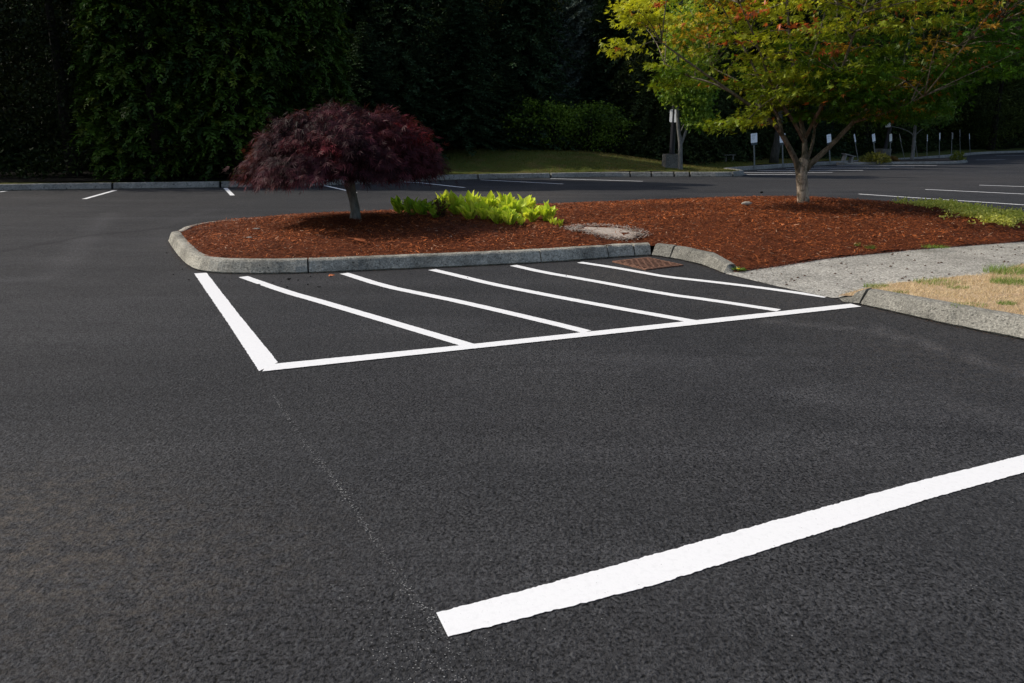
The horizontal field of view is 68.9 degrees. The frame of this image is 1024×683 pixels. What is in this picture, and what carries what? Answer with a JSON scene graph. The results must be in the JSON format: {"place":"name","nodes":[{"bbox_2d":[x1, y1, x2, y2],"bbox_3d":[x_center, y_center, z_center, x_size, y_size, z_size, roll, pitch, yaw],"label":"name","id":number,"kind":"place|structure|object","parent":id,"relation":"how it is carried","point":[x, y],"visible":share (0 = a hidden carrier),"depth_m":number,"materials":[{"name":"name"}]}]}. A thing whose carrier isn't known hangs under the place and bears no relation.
{"place":"outdoors","nodes":[
{"label":"outdoors","id":0,"kind":"place"},
{"bbox_2d":[166,252,672,286],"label":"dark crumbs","id":1,"kind":"object","parent":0,"point":[320,286],"visible":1,"depth_m":7.90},
{"bbox_2d":[0,145,1021,181],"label":"forest floor","id":2,"kind":"structure","parent":0,"point":[56,177],"depth_m":23.31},
{"bbox_2d":[0,0,152,172],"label":"spruce tree","id":3,"kind":"object","parent":2,"relation":"on","point":[36,150],"visible":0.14,"depth_m":27.55,"materials":[{"name":"green plant"}]},
{"bbox_2d":[0,0,157,175],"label":"broadleaf tree","id":4,"kind":"object","parent":2,"relation":"on","point":[60,86],"visible":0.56,"depth_m":23.04,"materials":[{"name":"green plant"}]},
{"bbox_2d":[57,0,233,181],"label":"cedar tree","id":5,"kind":"object","parent":2,"relation":"on","point":[145,27],"visible":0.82,"depth_m":21.50,"materials":[{"name":"green plant"}]},
{"bbox_2d":[120,0,275,168],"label":"spruce tree","id":6,"kind":"object","parent":2,"relation":"on","point":[213,40],"visible":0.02,"depth_m":28.91,"materials":[{"name":"green plant"}]},
{"bbox_2d":[149,0,311,180],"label":"cedar tree","id":7,"kind":"object","parent":2,"relation":"on","point":[233,115],"visible":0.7,"depth_m":21.75,"materials":[{"name":"green plant"}]},
{"bbox_2d":[236,0,364,152],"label":"cedar tree","id":8,"kind":"object","parent":2,"relation":"on","point":[327,38],"visible":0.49,"depth_m":23.31,"materials":[{"name":"green plant"}]},
{"bbox_2d":[300,0,397,113],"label":"spruce tree","id":9,"kind":"object","parent":2,"relation":"on","point":[354,14],"visible":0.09,"depth_m":28.73,"materials":[{"name":"green plant"}]},
{"bbox_2d":[340,21,400,116],"bbox_3d":[-5.292,-8.781,27.137,4.086,5.335,3.971,4,16,15],"label":"spruce tree","id":10,"kind":"object","parent":2,"relation":"on","point":[365,94],"visible":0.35,"depth_m":26.73,"materials":[{"name":"green plant"}]},
{"bbox_2d":[0,120,1023,181],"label":"undergrowth","id":11,"kind":"object","parent":2,"relation":"on","point":[946,144],"visible":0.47,"depth_m":32.27,"materials":[{"name":"green plant"}]},
{"bbox_2d":[0,0,1023,164],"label":"deep wood","id":12,"kind":"object","parent":2,"relation":"on","point":[370,20],"visible":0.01,"depth_m":39.26,"materials":[{"name":"green plant"}]},
{"bbox_2d":[481,95,568,150],"bbox_3d":[0.294,-9.167,31.718,4.260,2.504,4.417,-9,18,-29],"label":"leafy bush","id":13,"kind":"object","parent":2,"relation":"on","point":[527,106],"visible":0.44,"depth_m":30.67,"materials":[{"name":"green plant"}]},
{"bbox_2d":[476,0,602,150],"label":"spruce tree","id":14,"kind":"object","parent":2,"relation":"on","point":[526,46],"visible":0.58,"depth_m":31.77,"materials":[{"name":"green plant"}]},
{"bbox_2d":[523,100,584,149],"bbox_3d":[1.743,-9.078,31.776,2.935,2.276,3.042,0,16,1],"label":"leafy bush","id":15,"kind":"object","parent":2,"relation":"on","point":[559,109],"visible":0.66,"depth_m":31.28,"materials":[{"name":"green plant"}]},
{"bbox_2d":[539,0,642,152],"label":"spruce tree","id":16,"kind":"object","parent":2,"relation":"on","point":[582,12],"visible":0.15,"depth_m":36.28,"materials":[{"name":"green plant"}]},
{"bbox_2d":[545,100,643,152],"bbox_3d":[3.346,-9.245,32.416,4.417,2.390,4.260,-2,16,-7],"label":"leafy bush","id":17,"kind":"object","parent":2,"relation":"on","point":[597,112],"visible":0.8,"depth_m":31.80,"materials":[{"name":"green plant"}]},
{"bbox_2d":[567,0,645,154],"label":"spruce tree","id":18,"kind":"object","parent":2,"relation":"on","point":[598,87],"visible":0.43,"depth_m":34.78,"materials":[{"name":"green plant"}]},
{"bbox_2d":[623,1,685,130],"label":"spruce tree","id":19,"kind":"object","parent":2,"relation":"on","point":[639,54],"depth_m":38.77,"materials":[{"name":"green plant"}]},
{"bbox_2d":[599,0,718,164],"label":"drooping cedar","id":20,"kind":"object","parent":2,"relation":"on","point":[655,118],"visible":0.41,"depth_m":33.26,"materials":[{"name":"green plant"}]},
{"bbox_2d":[666,0,759,162],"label":"drooping cedar","id":21,"kind":"object","parent":2,"relation":"on","point":[722,105],"visible":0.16,"depth_m":35.46,"materials":[{"name":"green plant"}]},
{"bbox_2d":[710,0,798,158],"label":"drooping cedar","id":22,"kind":"object","parent":2,"relation":"on","point":[763,131],"visible":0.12,"depth_m":39.99,"materials":[{"name":"green plant"}]},
{"bbox_2d":[756,0,853,158],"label":"spruce tree","id":23,"kind":"object","parent":2,"relation":"on","point":[819,133],"visible":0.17,"depth_m":42.47,"materials":[{"name":"green plant"}]},
{"bbox_2d":[797,0,878,152],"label":"spruce tree","id":24,"kind":"object","parent":2,"relation":"on","point":[854,132],"visible":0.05,"depth_m":51.21,"materials":[{"name":"green plant"}]},
{"bbox_2d":[772,0,923,154],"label":"broadleaf tree","id":25,"kind":"object","parent":2,"relation":"on","point":[855,126],"visible":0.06,"depth_m":45.54,"materials":[{"name":"green plant"}]},
{"bbox_2d":[821,0,951,153],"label":"broadleaf tree","id":26,"kind":"object","parent":2,"relation":"on","point":[866,122],"visible":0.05,"depth_m":50.26,"materials":[{"name":"green plant"}]},
{"bbox_2d":[843,1,941,153],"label":"drooping cedar","id":27,"kind":"object","parent":2,"relation":"on","point":[895,135],"visible":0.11,"depth_m":54.23,"materials":[{"name":"green plant"}]},
{"bbox_2d":[863,0,998,144],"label":"broadleaf tree","id":28,"kind":"object","parent":2,"relation":"on","point":[961,28],"visible":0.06,"depth_m":55.74,"materials":[{"name":"green plant"}]},
{"bbox_2d":[918,1,1010,148],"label":"drooping cedar","id":29,"kind":"object","parent":2,"relation":"on","point":[956,135],"visible":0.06,"depth_m":68.50,"materials":[{"name":"green plant"}]},
{"bbox_2d":[918,0,1023,148],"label":"broadleaf tree","id":30,"kind":"object","parent":2,"relation":"on","point":[955,123],"visible":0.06,"depth_m":62.89,"materials":[{"name":"green plant"}]},
{"bbox_2d":[941,0,1023,138],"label":"broadleaf tree","id":31,"kind":"object","parent":2,"relation":"on","point":[1007,90],"visible":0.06,"depth_m":73.13,"materials":[{"name":"green plant"}]},
{"bbox_2d":[1001,1,1023,135],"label":"broadleaf tree","id":32,"kind":"object","parent":2,"relation":"on","point":[1014,91],"visible":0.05,"depth_m":77.27,"materials":[{"name":"green plant"}]},
{"bbox_2d":[0,153,1023,682],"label":"parking lot","id":33,"kind":"structure","parent":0,"point":[588,471],"depth_m":3.52,"materials":[{"name":"black asphalt"}]},
{"bbox_2d":[168,215,650,273],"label":"island kerb","id":34,"kind":"structure","parent":33,"relation":"on","point":[195,258],"depth_m":8.65,"materials":[{"name":"grey concrete"}]},
{"bbox_2d":[0,150,1023,190],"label":"verge kerb","id":35,"kind":"structure","parent":33,"relation":"on","point":[111,185],"depth_m":25.55,"materials":[{"name":"grey concrete"}]},
{"bbox_2d":[751,133,756,168],"bbox_3d":[10.281,-8.077,31.698,0.310,1.476,0.047,-11,16,-15],"label":"parking sign","id":36,"kind":"object","parent":35,"relation":"on","point":[753,139],"visible":1,"depth_m":31.58,"materials":[{"name":"metal"}]},
{"bbox_2d":[167,243,1021,339],"bbox_3d":[-0.022,-0.680,8.018,4.890,0.036,12.870,-13,20,-39],"label":"kerb grit","id":37,"kind":"object","parent":33,"relation":"on","point":[588,259],"visible":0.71,"depth_m":8.35,"materials":[{"name":"grey gravel"}]},
{"bbox_2d":[179,194,1023,269],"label":"mulch bed","id":38,"kind":"object","parent":33,"relation":"on","point":[740,260],"visible":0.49,"depth_m":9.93,"materials":[{"name":"brown wood"}]},
{"bbox_2d":[225,98,458,218],"bbox_3d":[-2.343,-2.532,10.551,3.126,1.720,3.036,0,16,0],"label":"weeping maple","id":39,"kind":"object","parent":38,"relation":"on","point":[349,146],"visible":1,"depth_m":9.70,"materials":[{"name":"purple plant"}]},
{"bbox_2d":[390,195,404,213],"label":"broadleaf plant","id":40,"kind":"object","parent":38,"relation":"on","point":[396,202],"visible":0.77,"depth_m":11.77,"materials":[{"name":"green plant"}]},
{"bbox_2d":[400,196,420,214],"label":"broadleaf plant","id":41,"kind":"object","parent":38,"relation":"on","point":[408,204],"visible":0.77,"depth_m":11.49,"materials":[{"name":"green plant"}]},
{"bbox_2d":[413,199,432,214],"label":"broadleaf plant","id":42,"kind":"object","parent":38,"relation":"on","point":[419,207],"visible":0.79,"depth_m":11.24,"materials":[{"name":"green plant"}]},
{"bbox_2d":[423,198,445,217],"bbox_3d":[-1.125,-1.950,10.983,0.345,0.308,0.335,-5,16,-18],"label":"broadleaf plant","id":43,"kind":"object","parent":38,"relation":"on","point":[430,208],"visible":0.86,"depth_m":10.95,"materials":[{"name":"green plant"}]},
{"bbox_2d":[431,198,450,216],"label":"plant","id":44,"kind":"object","parent":38,"relation":"on","point":[439,207],"visible":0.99,"depth_m":10.90,"materials":[{"name":"green plant"}]},
{"bbox_2d":[433,190,448,209],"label":"broadleaf plant","id":45,"kind":"object","parent":38,"relation":"on","point":[445,194],"visible":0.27,"depth_m":11.80,"materials":[{"name":"green plant"}]},
{"bbox_2d":[445,191,467,214],"bbox_3d":[-0.847,-2.096,11.326,0.382,0.401,0.395,-3,16,-12],"label":"broadleaf plant","id":46,"kind":"object","parent":38,"relation":"on","point":[454,200],"visible":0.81,"depth_m":11.26,"materials":[{"name":"green plant"}]},
{"bbox_2d":[455,200,478,219],"bbox_3d":[-0.638,-1.895,10.795,0.362,0.325,0.317,15,21,42],"label":"broadleaf plant","id":47,"kind":"object","parent":38,"relation":"on","point":[466,210],"visible":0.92,"depth_m":10.74,"materials":[{"name":"green plant"}]},
{"bbox_2d":[464,190,480,205],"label":"broadleaf plant","id":48,"kind":"object","parent":38,"relation":"on","point":[469,196],"visible":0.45,"depth_m":11.48,"materials":[{"name":"green plant"}]},
{"bbox_2d":[474,200,493,219],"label":"broadleaf plant","id":49,"kind":"object","parent":38,"relation":"on","point":[483,206],"visible":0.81,"depth_m":10.68,"materials":[{"name":"green plant"}]},
{"bbox_2d":[480,191,498,208],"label":"broadleaf plant","id":50,"kind":"object","parent":38,"relation":"on","point":[490,199],"visible":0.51,"depth_m":11.60,"materials":[{"name":"green plant"}]},
{"bbox_2d":[486,204,513,223],"bbox_3d":[-0.172,-1.797,10.560,0.399,0.300,0.369,0,16,0],"label":"broadleaf plant","id":51,"kind":"object","parent":38,"relation":"on","point":[493,214],"visible":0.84,"depth_m":10.48,"materials":[{"name":"green plant"}]},
{"bbox_2d":[495,192,517,207],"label":"broadleaf plant","id":52,"kind":"object","parent":38,"relation":"on","point":[501,197],"visible":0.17,"depth_m":11.43,"materials":[{"name":"green plant"}]},
{"bbox_2d":[499,206,519,224],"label":"broadleaf plant","id":53,"kind":"object","parent":38,"relation":"on","point":[508,217],"visible":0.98,"depth_m":10.37,"materials":[{"name":"green plant"}]},
{"bbox_2d":[497,193,525,212],"bbox_3d":[-0.010,-2.014,11.074,0.446,0.403,0.395,0,16,0],"label":"broadleaf plant","id":54,"kind":"object","parent":38,"relation":"on","point":[518,205],"visible":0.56,"depth_m":11.01,"materials":[{"name":"green plant"}]},
{"bbox_2d":[517,213,525,224],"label":"broadleaf plant","id":55,"kind":"object","parent":38,"relation":"on","point":[521,220],"visible":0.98,"depth_m":10.38,"materials":[{"name":"green plant"}]},
{"bbox_2d":[513,194,535,212],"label":"broadleaf plant","id":56,"kind":"object","parent":38,"relation":"on","point":[530,201],"visible":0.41,"depth_m":11.40,"materials":[{"name":"green plant"}]},
{"bbox_2d":[522,205,539,221],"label":"broadleaf plant","id":57,"kind":"object","parent":38,"relation":"on","point":[527,213],"visible":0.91,"depth_m":10.73,"materials":[{"name":"green plant"}]},
{"bbox_2d":[536,200,556,220],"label":"broadleaf plant","id":58,"kind":"object","parent":38,"relation":"on","point":[546,210],"visible":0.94,"depth_m":10.67,"materials":[{"name":"green plant"}]},
{"bbox_2d":[547,217,557,223],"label":"broadleaf plant","id":59,"kind":"object","parent":38,"relation":"on","point":[552,219],"visible":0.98,"depth_m":10.49,"materials":[{"name":"green plant"}]},
{"bbox_2d":[557,219,563,226],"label":"broadleaf plant","id":60,"kind":"object","parent":38,"relation":"on","point":[559,222],"visible":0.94,"depth_m":10.37,"materials":[{"name":"green plant"}]},
{"bbox_2d":[560,223,651,240],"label":"concrete manhole cover","id":61,"kind":"structure","parent":38,"relation":"on","point":[608,231],"depth_m":10.15,"materials":[{"name":"grey concrete"}]},
{"bbox_2d":[732,266,746,270],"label":"dandelion","id":62,"kind":"object","parent":38,"relation":"on","point":[737,268],"visible":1,"depth_m":8.33,"materials":[{"name":"green plant"}]},
{"bbox_2d":[741,201,751,205],"bbox_3d":[3.943,-2.321,12.549,0.182,0.070,0.111,0,16,0],"label":"stone","id":63,"kind":"object","parent":38,"relation":"on","point":[746,203],"visible":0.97,"depth_m":12.51,"materials":[{"name":"grey stone"}]},
{"bbox_2d":[597,0,1023,202],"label":"maple tree","id":64,"kind":"object","parent":38,"relation":"on","point":[893,98],"visible":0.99,"depth_m":11.81,"materials":[{"name":"green plant"}]},
{"bbox_2d":[921,244,948,248],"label":"weed","id":65,"kind":"object","parent":38,"relation":"on","point":[935,246],"visible":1,"depth_m":9.16,"materials":[{"name":"green plant"}]},
{"bbox_2d":[889,196,1023,227],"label":"ground cover","id":66,"kind":"object","parent":38,"relation":"on","point":[986,213],"visible":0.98,"depth_m":11.54,"materials":[{"name":"green plant"}]},
{"bbox_2d":[612,257,682,269],"bbox_3d":[1.609,-0.933,8.908,0.584,0.019,0.665,-9,18,-29],"label":"drain grate","id":67,"kind":"object","parent":33,"relation":"on","point":[646,263],"visible":1,"depth_m":8.84,"materials":[{"name":"metal"}]},
{"bbox_2d":[652,243,735,272],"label":"island kerb","id":68,"kind":"structure","parent":33,"relation":"on","point":[713,260],"depth_m":8.98,"materials":[{"name":"concrete"}]},
{"bbox_2d":[780,133,784,166],"bbox_3d":[12.009,-8.469,33.133,0.310,1.462,0.046,-13,16,-18],"label":"parking sign","id":69,"kind":"object","parent":33,"relation":"on","point":[781,142],"visible":0.42,"depth_m":33.13,"materials":[{"name":"metal"}]},
{"bbox_2d":[827,134,830,164],"bbox_3d":[15.112,-9.126,35.545,0.310,1.440,0.046,-19,17,-28],"label":"parking sign","id":70,"kind":"object","parent":33,"relation":"on","point":[828,138],"visible":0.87,"depth_m":35.42,"materials":[{"name":"metal"}]},
{"bbox_2d":[841,153,855,162],"bbox_3d":[16.109,-8.794,35.834,0.600,0.335,0.320,9,13,-14],"label":"bench","id":71,"kind":"object","parent":33,"relation":"on","point":[851,157],"visible":1,"depth_m":35.78,"materials":[{"name":"grey concrete"}]},
{"bbox_2d":[836,158,967,164],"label":"islet kerb","id":72,"kind":"structure","parent":33,"relation":"on","point":[900,163],"depth_m":37.74,"materials":[{"name":"grey concrete"}]},
{"bbox_2d":[839,288,1023,339],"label":"lawn kerb","id":73,"kind":"structure","parent":33,"relation":"on","point":[1003,323],"depth_m":6.13,"materials":[{"name":"concrete"}]},
{"bbox_2d":[0,146,1023,183],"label":"grass verge","id":74,"kind":"object","parent":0,"point":[484,165],"depth_m":28.30,"materials":[{"name":"green plant"}]},
{"bbox_2d":[661,0,682,167],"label":"lamp post","id":75,"kind":"object","parent":74,"relation":"on","point":[670,160],"visible":0.48,"depth_m":27.89,"materials":[{"name":"metal"}]},
{"bbox_2d":[649,0,721,169],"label":"slim tree","id":76,"kind":"object","parent":74,"relation":"on","point":[696,105],"visible":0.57,"depth_m":26.69,"materials":[{"name":"green plant"}]},
{"bbox_2d":[769,71,781,162],"bbox_3d":[12.287,-10.321,34.439,0.459,4.102,0.445,12,20,37],"label":"leaning trunk","id":77,"kind":"object","parent":74,"relation":"on","point":[775,151],"visible":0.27,"depth_m":34.68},
{"bbox_2d":[875,11,917,158],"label":"leaning trunk","id":78,"kind":"object","parent":74,"relation":"on","point":[884,150],"visible":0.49,"depth_m":40.76,"materials":[{"name":"wood"}]},
{"bbox_2d":[950,29,1023,149],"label":"broadleaf tree","id":79,"kind":"object","parent":74,"relation":"on","point":[993,136],"visible":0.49,"depth_m":62.74,"materials":[{"name":"green plant"}]},
{"bbox_2d":[726,242,1023,297],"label":"sidewalk","id":80,"kind":"structure","parent":0,"point":[823,278],"depth_m":8.19,"materials":[{"name":"grey concrete"}]},
{"bbox_2d":[734,239,1023,271],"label":"spilled chips","id":81,"kind":"object","parent":80,"relation":"on","point":[812,259],"visible":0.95,"depth_m":9.02,"materials":[{"name":"brown wood"}]},
{"bbox_2d":[751,245,1022,290],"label":"bark crumbs","id":82,"kind":"object","parent":80,"relation":"on","point":[891,266],"visible":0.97,"depth_m":8.24,"materials":[{"name":"brown wood"}]},
{"bbox_2d":[856,158,959,161],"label":"islet ground","id":83,"kind":"structure","parent":0,"point":[927,159],"depth_m":39.72,"materials":[{"name":"soil"}]},
{"bbox_2d":[872,134,875,151],"bbox_3d":[19.104,-10.193,39.354,0.310,1.470,0.047,-24,18,-34],"label":"parking sign","id":84,"kind":"object","parent":83,"relation":"on","point":[873,137],"visible":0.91,"depth_m":39.24,"materials":[{"name":"metal"}]},
{"bbox_2d":[858,151,891,163],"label":"bush","id":85,"kind":"object","parent":83,"relation":"on","point":[874,156],"visible":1,"depth_m":37.37,"materials":[{"name":"green plant"}]},
{"bbox_2d":[889,134,891,155],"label":"parking sign","id":86,"kind":"object","parent":83,"relation":"on","point":[890,137],"visible":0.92,"depth_m":40.34,"materials":[{"name":"metal"}]},
{"bbox_2d":[890,156,900,161],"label":"bush","id":87,"kind":"object","parent":83,"relation":"on","point":[893,158],"visible":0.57,"depth_m":38.39,"materials":[{"name":"green plant"}]},
{"bbox_2d":[878,53,957,159],"bbox_3d":[21.518,-12.439,39.662,5.022,5.439,3.664,0,16,0],"label":"slim tree","id":88,"kind":"object","parent":83,"relation":"on","point":[926,123],"visible":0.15,"depth_m":39.62,"materials":[{"name":"green plant"}]},
{"bbox_2d":[949,151,966,159],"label":"bush","id":89,"kind":"object","parent":83,"relation":"on","point":[956,155],"visible":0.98,"depth_m":39.96,"materials":[{"name":"green plant"}]},
{"bbox_2d":[839,263,1023,314],"bbox_3d":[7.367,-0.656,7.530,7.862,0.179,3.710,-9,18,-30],"label":"dry grass","id":90,"kind":"structure","parent":0,"point":[929,293],"depth_m":6.79,"materials":[{"name":"beige plant"}]},
{"bbox_2d":[863,282,888,288],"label":"grass tuft","id":91,"kind":"object","parent":90,"relation":"on","point":[866,285],"visible":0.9,"depth_m":7.23,"materials":[{"name":"plant"}]},
{"bbox_2d":[913,277,960,284],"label":"grass tuft","id":92,"kind":"object","parent":90,"relation":"on","point":[919,281],"visible":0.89,"depth_m":7.23,"materials":[{"name":"green plant"}]},
{"bbox_2d":[947,284,971,288],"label":"grass tuft","id":93,"kind":"object","parent":90,"relation":"on","point":[959,287],"visible":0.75,"depth_m":6.91,"materials":[{"name":"plant"}]},
{"bbox_2d":[951,302,986,306],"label":"grass tuft","id":94,"kind":"object","parent":90,"relation":"on","point":[967,303],"visible":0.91,"depth_m":6.11,"materials":[{"name":"beige plant"}]},
{"bbox_2d":[982,263,1023,275],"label":"grass tuft","id":95,"kind":"object","parent":90,"relation":"on","point":[1004,271],"visible":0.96,"depth_m":7.56,"materials":[{"name":"green plant"}]},
{"bbox_2d":[988,275,1023,285],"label":"grass tuft","id":96,"kind":"object","parent":90,"relation":"on","point":[1004,281],"visible":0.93,"depth_m":7.06,"materials":[{"name":"green plant"}]},
{"bbox_2d":[996,300,1016,305],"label":"grass tuft","id":97,"kind":"object","parent":90,"relation":"on","point":[1007,303],"visible":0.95,"depth_m":6.12,"materials":[{"name":"green plant"}]}
]}

